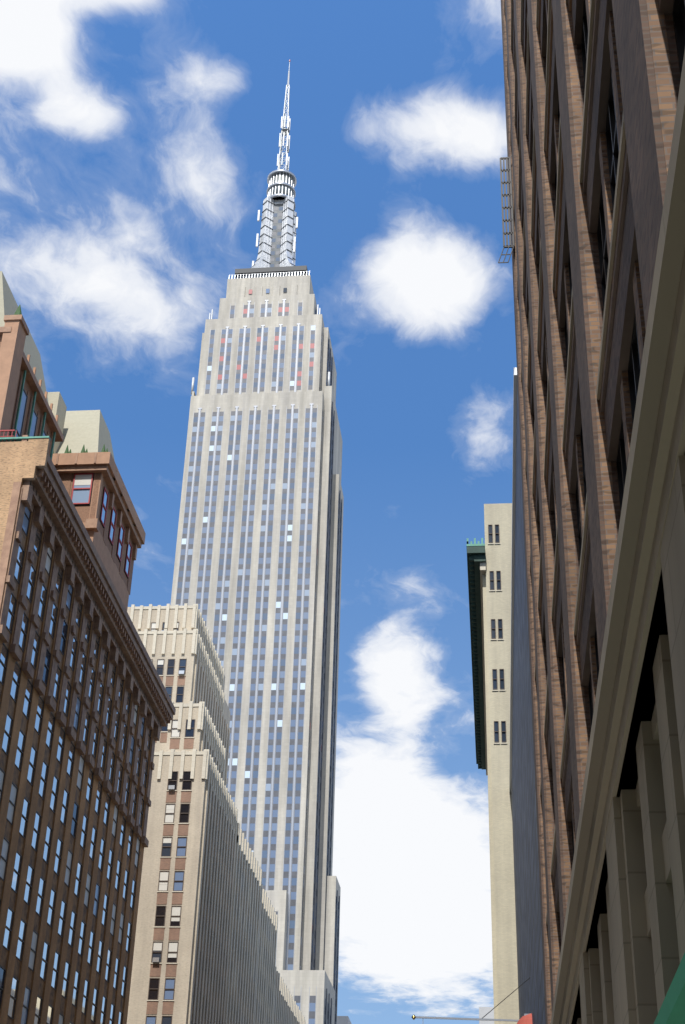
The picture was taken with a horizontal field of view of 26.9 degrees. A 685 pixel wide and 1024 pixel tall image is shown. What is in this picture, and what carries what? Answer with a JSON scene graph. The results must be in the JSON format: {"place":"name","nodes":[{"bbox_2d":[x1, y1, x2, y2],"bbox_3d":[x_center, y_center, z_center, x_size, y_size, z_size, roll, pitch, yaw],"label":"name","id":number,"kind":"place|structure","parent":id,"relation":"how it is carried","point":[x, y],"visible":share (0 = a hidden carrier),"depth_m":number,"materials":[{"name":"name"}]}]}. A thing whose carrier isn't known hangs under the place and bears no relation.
{"place":"outdoors","nodes":[
{"label":"outdoors","id":0,"kind":"place"},
{"bbox_2d":[0,271,175,1023],"bbox_3d":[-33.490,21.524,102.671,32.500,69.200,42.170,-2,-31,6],"label":"building","id":1,"kind":"structure","parent":0,"point":[87,710],"depth_m":99.99,"materials":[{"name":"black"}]},
{"bbox_2d":[0,0,516,1023],"label":"sky","id":2,"kind":"structure","parent":0,"point":[139,139],"materials":[{"name":"blue"}]},
{"bbox_2d":[466,503,518,1023],"bbox_3d":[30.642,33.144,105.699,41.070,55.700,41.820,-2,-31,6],"label":"building","id":3,"kind":"structure","parent":0,"point":[489,564],"depth_m":97.19,"materials":[{"name":"beige"}]},
{"label":"ground","id":4,"kind":"structure","parent":0,"visible":0},
{"bbox_2d":[127,603,237,1023],"bbox_3d":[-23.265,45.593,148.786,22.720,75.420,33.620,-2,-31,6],"label":"building","id":5,"kind":"structure","parent":4,"relation":"on","point":[179,975],"depth_m":140.02,"materials":[{"name":"stone"}]},
{"bbox_2d":[170,60,343,1023],"bbox_3d":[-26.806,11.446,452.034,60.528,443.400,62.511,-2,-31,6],"label":"skyscraper","id":6,"kind":"structure","parent":4,"relation":"on","point":[257,568],"depth_m":429.38,"materials":[{"name":"stone"}]},
{"bbox_2d":[224,792,305,1023],"bbox_3d":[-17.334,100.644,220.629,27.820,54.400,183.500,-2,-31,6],"label":"street wall buildings","id":7,"kind":"structure","parent":4,"relation":"on","point":[258,992],"depth_m":164.03,"materials":[{"name":"stone"}]},
{"bbox_2d":[337,1007,493,1023],"bbox_3d":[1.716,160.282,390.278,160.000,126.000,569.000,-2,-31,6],"label":"distant buildings","id":8,"kind":"structure","parent":4,"relation":"on","point":[483,1011],"depth_m":574.24,"materials":[{"name":"concrete"}]},
{"bbox_2d":[412,367,545,1023],"bbox_3d":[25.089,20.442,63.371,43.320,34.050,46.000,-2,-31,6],"label":"building","id":9,"kind":"structure","parent":4,"relation":"on","point":[530,988],"depth_m":58.15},
{"bbox_2d":[498,0,684,1023],"bbox_3d":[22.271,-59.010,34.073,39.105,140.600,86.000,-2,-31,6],"label":"brick loft building","id":10,"kind":"structure","parent":4,"relation":"on","point":[594,170],"depth_m":18.34,"materials":[{"name":"brown brick"}]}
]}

